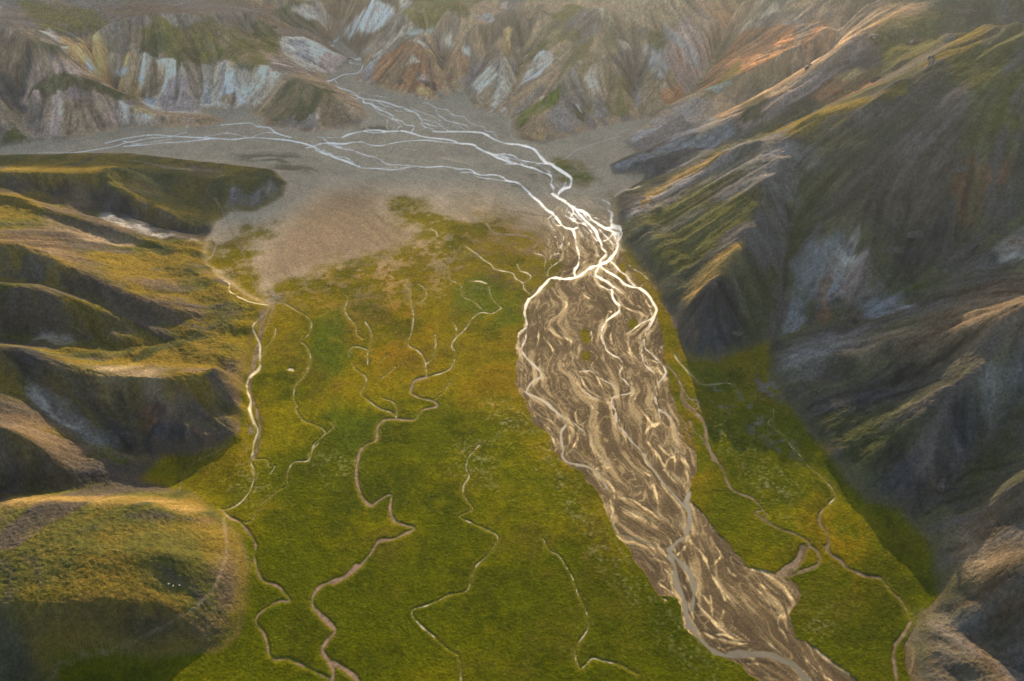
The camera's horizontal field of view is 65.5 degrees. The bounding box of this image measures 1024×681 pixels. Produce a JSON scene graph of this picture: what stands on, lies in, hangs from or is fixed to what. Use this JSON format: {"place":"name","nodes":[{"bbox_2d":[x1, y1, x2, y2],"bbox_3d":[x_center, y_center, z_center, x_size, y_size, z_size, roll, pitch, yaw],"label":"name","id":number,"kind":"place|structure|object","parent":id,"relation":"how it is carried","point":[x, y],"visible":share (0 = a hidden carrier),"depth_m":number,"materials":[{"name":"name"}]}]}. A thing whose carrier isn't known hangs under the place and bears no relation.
{"place":"outdoors","nodes":[
{"label":"outdoors","id":0,"kind":"place"},
{"bbox_2d":[0,375,164,494],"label":"hill","id":1,"kind":"structure","parent":0,"point":[48,446],"depth_m":513.00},
{"bbox_2d":[0,190,226,283],"bbox_3d":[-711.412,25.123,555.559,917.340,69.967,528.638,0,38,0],"label":"hill","id":2,"kind":"structure","parent":0,"point":[175,257],"depth_m":718.65,"materials":[{"name":"green plant"}]},
{"bbox_2d":[0,488,245,680],"bbox_3d":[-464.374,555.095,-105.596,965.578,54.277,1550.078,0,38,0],"label":"hill","id":3,"kind":"structure","parent":0,"point":[82,567],"depth_m":437.18,"materials":[{"name":"green plant"}]},
{"bbox_2d":[0,342,245,459],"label":"hill","id":4,"kind":"structure","parent":0,"point":[165,405],"depth_m":553.90,"materials":[{"name":"green plant"}]},
{"bbox_2d":[0,274,256,362],"bbox_3d":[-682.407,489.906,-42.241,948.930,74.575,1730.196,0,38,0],"label":"hill","id":5,"kind":"structure","parent":0,"point":[41,314],"depth_m":613.61,"materials":[{"name":"green plant"}]},
{"bbox_2d":[0,226,265,326],"bbox_3d":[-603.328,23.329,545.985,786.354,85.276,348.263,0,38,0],"label":"hill","id":6,"kind":"structure","parent":0,"point":[99,275],"depth_m":651.56,"materials":[{"name":"green plant"}]},
{"bbox_2d":[0,0,269,106],"bbox_3d":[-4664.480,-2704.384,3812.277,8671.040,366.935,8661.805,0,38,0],"label":"hill","id":7,"kind":"structure","parent":0,"point":[178,51],"depth_m":1055.70,"materials":[{"name":"grey stone"}]},
{"bbox_2d":[10,49,268,161],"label":"hill","id":8,"kind":"structure","parent":0,"point":[71,100],"depth_m":985.38,"materials":[{"name":"grey stone"}]},
{"bbox_2d":[0,154,285,240],"bbox_3d":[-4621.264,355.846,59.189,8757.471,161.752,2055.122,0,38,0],"label":"hill","id":9,"kind":"structure","parent":0,"point":[157,195],"depth_m":805.87,"materials":[{"name":"green plant"}]},
{"bbox_2d":[0,0,369,161],"bbox_3d":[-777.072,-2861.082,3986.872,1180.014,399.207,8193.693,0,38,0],"label":"hill","id":10,"kind":"structure","parent":0,"point":[300,57],"depth_m":1042.13,"materials":[{"name":"grey stone"}]},
{"bbox_2d":[51,171,408,679],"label":"track","id":11,"kind":"structure","parent":0,"point":[103,651],"depth_m":498.61,"materials":[{"name":"beige soil"}]},
{"bbox_2d":[233,442,255,506],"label":"stream","id":12,"kind":"structure","parent":0,"point":[252,465],"depth_m":528.25,"materials":[{"name":"liquid"}]},
{"bbox_2d":[224,280,266,304],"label":"stream","id":13,"kind":"structure","parent":0,"point":[243,298],"depth_m":686.07,"materials":[{"name":"liquid"}]},
{"bbox_2d":[246,316,262,459],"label":"stream","id":14,"kind":"structure","parent":0,"point":[248,393],"depth_m":596.94,"materials":[{"name":"liquid"}]},
{"bbox_2d":[222,507,330,679],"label":"stream","id":15,"kind":"structure","parent":0,"point":[271,583],"depth_m":458.26,"materials":[{"name":"liquid"}]},
{"bbox_2d":[237,442,319,530],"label":"stream","id":16,"kind":"structure","parent":0,"point":[245,528],"depth_m":541.04,"materials":[{"name":"liquid"}]},
{"bbox_2d":[287,304,325,459],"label":"stream","id":17,"kind":"structure","parent":0,"point":[300,380],"depth_m":600.45,"materials":[{"name":"liquid"}]},
{"bbox_2d":[0,26,667,273],"bbox_3d":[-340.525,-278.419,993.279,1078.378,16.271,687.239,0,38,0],"label":"gravel plain","id":18,"kind":"structure","parent":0,"point":[324,209],"depth_m":891.76,"materials":[{"name":"grey gravel"}]},
{"bbox_2d":[312,563,359,680],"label":"stream","id":19,"kind":"structure","parent":0,"point":[325,618],"depth_m":448.62,"materials":[{"name":"liquid"}]},
{"bbox_2d":[331,661,359,680],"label":"stream","id":20,"kind":"structure","parent":0,"point":[347,670],"depth_m":424.60,"materials":[{"name":"liquid"}]},
{"bbox_2d":[332,448,414,583],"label":"stream","id":21,"kind":"structure","parent":0,"point":[369,504],"depth_m":507.76,"materials":[{"name":"liquid"}]},
{"bbox_2d":[364,374,404,419],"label":"stream","id":22,"kind":"structure","parent":0,"point":[383,409],"depth_m":583.01,"materials":[{"name":"liquid"}]},
{"bbox_2d":[360,374,438,453],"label":"stream","id":23,"kind":"structure","parent":0,"point":[378,426],"depth_m":585.70,"materials":[{"name":"liquid"}]},
{"bbox_2d":[331,0,499,99],"bbox_3d":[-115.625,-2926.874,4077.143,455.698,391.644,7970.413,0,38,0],"label":"hill","id":24,"kind":"structure","parent":0,"point":[406,49],"depth_m":1122.54,"materials":[{"name":"stone"}]},
{"bbox_2d":[408,295,426,379],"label":"stream","id":25,"kind":"structure","parent":0,"point":[419,352],"depth_m":636.82,"materials":[{"name":"liquid"}]},
{"bbox_2d":[38,35,812,680],"bbox_3d":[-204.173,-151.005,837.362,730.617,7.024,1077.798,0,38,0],"label":"river","id":26,"kind":"structure","parent":0,"point":[690,625],"depth_m":716.47,"materials":[{"name":"liquid"}]},
{"bbox_2d":[412,444,498,680],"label":"stream","id":27,"kind":"structure","parent":0,"point":[424,628],"depth_m":479.12,"materials":[{"name":"liquid"}]},
{"bbox_2d":[436,308,501,374],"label":"stream","id":28,"kind":"structure","parent":0,"point":[457,336],"depth_m":651.66,"materials":[{"name":"liquid"}]},
{"bbox_2d":[47,158,943,680],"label":"meadow","id":29,"kind":"structure","parent":0,"point":[517,602],"depth_m":512.71,"materials":[{"name":"green plant"}]},
{"bbox_2d":[46,268,945,680],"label":"gravel bed","id":30,"kind":"object","parent":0,"point":[740,600],"visible":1,"depth_m":548.16,"materials":[{"name":"brown gravel"}]},
{"bbox_2d":[467,247,526,290],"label":"stream","id":31,"kind":"structure","parent":0,"point":[503,270],"depth_m":730.69,"materials":[{"name":"liquid"}]},
{"bbox_2d":[447,0,577,114],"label":"hill","id":32,"kind":"structure","parent":0,"point":[491,58],"depth_m":1091.20,"materials":[{"name":"grey stone"}]},
{"bbox_2d":[206,211,911,680],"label":"dry channel","id":33,"kind":"object","parent":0,"point":[790,567],"visible":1,"depth_m":526.13,"materials":[{"name":"brown soil"}]},
{"bbox_2d":[551,551,613,667],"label":"stream","id":34,"kind":"structure","parent":0,"point":[586,631],"depth_m":438.80,"materials":[{"name":"liquid"}]},
{"bbox_2d":[554,131,622,162],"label":"stream","id":35,"kind":"structure","parent":0,"point":[591,144],"depth_m":948.17,"materials":[{"name":"liquid"}]},
{"bbox_2d":[508,0,730,142],"bbox_3d":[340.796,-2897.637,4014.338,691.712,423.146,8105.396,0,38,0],"label":"hill","id":36,"kind":"structure","parent":0,"point":[593,58],"depth_m":1039.27,"materials":[{"name":"grey stone"}]},
{"bbox_2d":[675,354,731,384],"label":"stream","id":37,"kind":"structure","parent":0,"point":[696,380],"depth_m":607.64,"materials":[{"name":"liquid"}]},
{"bbox_2d":[634,0,815,114],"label":"hill","id":38,"kind":"structure","parent":0,"point":[705,43],"depth_m":1062.78,"materials":[{"name":"stone"}]},
{"bbox_2d":[612,0,1023,182],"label":"hill","id":39,"kind":"structure","parent":0,"point":[770,85],"depth_m":879.26,"materials":[{"name":"stone"}]},
{"bbox_2d":[870,32,878,38],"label":"rock outcrop","id":40,"kind":"object","parent":39,"relation":"on","point":[875,35],"visible":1,"depth_m":838.13,"materials":[{"name":"grey stone"}]},
{"bbox_2d":[869,76,880,82],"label":"rock outcrop","id":41,"kind":"object","parent":39,"relation":"on","point":[874,79],"visible":0.64,"depth_m":795.98,"materials":[{"name":"grey stone"}]},
{"bbox_2d":[906,38,918,44],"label":"rock outcrop","id":42,"kind":"object","parent":39,"relation":"on","point":[913,41],"visible":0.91,"depth_m":825.62,"materials":[{"name":"grey stone"}]},
{"bbox_2d":[618,0,1023,358],"bbox_3d":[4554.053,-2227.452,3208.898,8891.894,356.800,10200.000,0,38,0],"label":"hill","id":43,"kind":"structure","parent":0,"point":[819,211],"depth_m":660.45,"materials":[{"name":"grey stone"}]},
{"bbox_2d":[731,331,742,336],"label":"rock outcrop","id":44,"kind":"object","parent":43,"relation":"on","point":[735,333],"visible":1,"depth_m":635.45,"materials":[{"name":"grey stone"}]},
{"bbox_2d":[885,246,903,253],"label":"rock outcrop","id":45,"kind":"object","parent":43,"relation":"on","point":[894,250],"visible":1,"depth_m":636.38,"materials":[{"name":"grey stone"}]},
{"bbox_2d":[906,230,923,237],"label":"rock outcrop","id":46,"kind":"object","parent":43,"relation":"on","point":[915,234],"visible":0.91,"depth_m":630.14,"materials":[{"name":"grey stone"}]},
{"bbox_2d":[927,55,935,63],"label":"rock outcrop","id":47,"kind":"object","parent":43,"relation":"on","point":[931,60],"visible":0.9,"depth_m":695.47,"materials":[{"name":"grey stone"}]},
{"bbox_2d":[952,164,968,172],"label":"rock outcrop","id":48,"kind":"object","parent":43,"relation":"on","point":[961,169],"visible":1,"depth_m":621.18,"materials":[{"name":"grey stone"}]},
{"bbox_2d":[732,288,1023,411],"bbox_3d":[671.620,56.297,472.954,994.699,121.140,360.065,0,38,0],"label":"hill","id":49,"kind":"structure","parent":0,"point":[808,371],"depth_m":566.89,"materials":[{"name":"grey stone"}]},
{"bbox_2d":[787,186,1023,347],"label":"hill","id":50,"kind":"structure","parent":0,"point":[993,261],"depth_m":601.58,"materials":[{"name":"grey stone"}]},
{"bbox_2d":[967,242,978,253],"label":"rock outcrop","id":51,"kind":"object","parent":50,"relation":"on","point":[972,248],"visible":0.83,"depth_m":608.11,"materials":[{"name":"grey stone"}]},
{"bbox_2d":[798,338,1023,528],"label":"hill","id":52,"kind":"structure","parent":0,"point":[895,440],"depth_m":509.38,"materials":[{"name":"grey stone"}]},
{"bbox_2d":[924,400,933,407],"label":"rock outcrop","id":53,"kind":"object","parent":52,"relation":"on","point":[927,403],"visible":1,"depth_m":513.58,"materials":[{"name":"grey stone"}]},
{"bbox_2d":[936,478,948,491],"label":"rock outcrop","id":54,"kind":"object","parent":52,"relation":"on","point":[942,485],"visible":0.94,"depth_m":493.92,"materials":[{"name":"grey stone"}]},
{"bbox_2d":[915,611,1023,680],"bbox_3d":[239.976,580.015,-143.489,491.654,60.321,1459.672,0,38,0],"label":"hill","id":55,"kind":"structure","parent":0,"point":[948,650],"depth_m":417.51,"materials":[{"name":"stone"}]},
{"bbox_2d":[925,453,1023,674],"bbox_3d":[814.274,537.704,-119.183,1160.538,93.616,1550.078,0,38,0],"label":"hill","id":56,"kind":"structure","parent":0,"point":[977,534],"depth_m":446.48,"materials":[{"name":"stone"}]}
]}

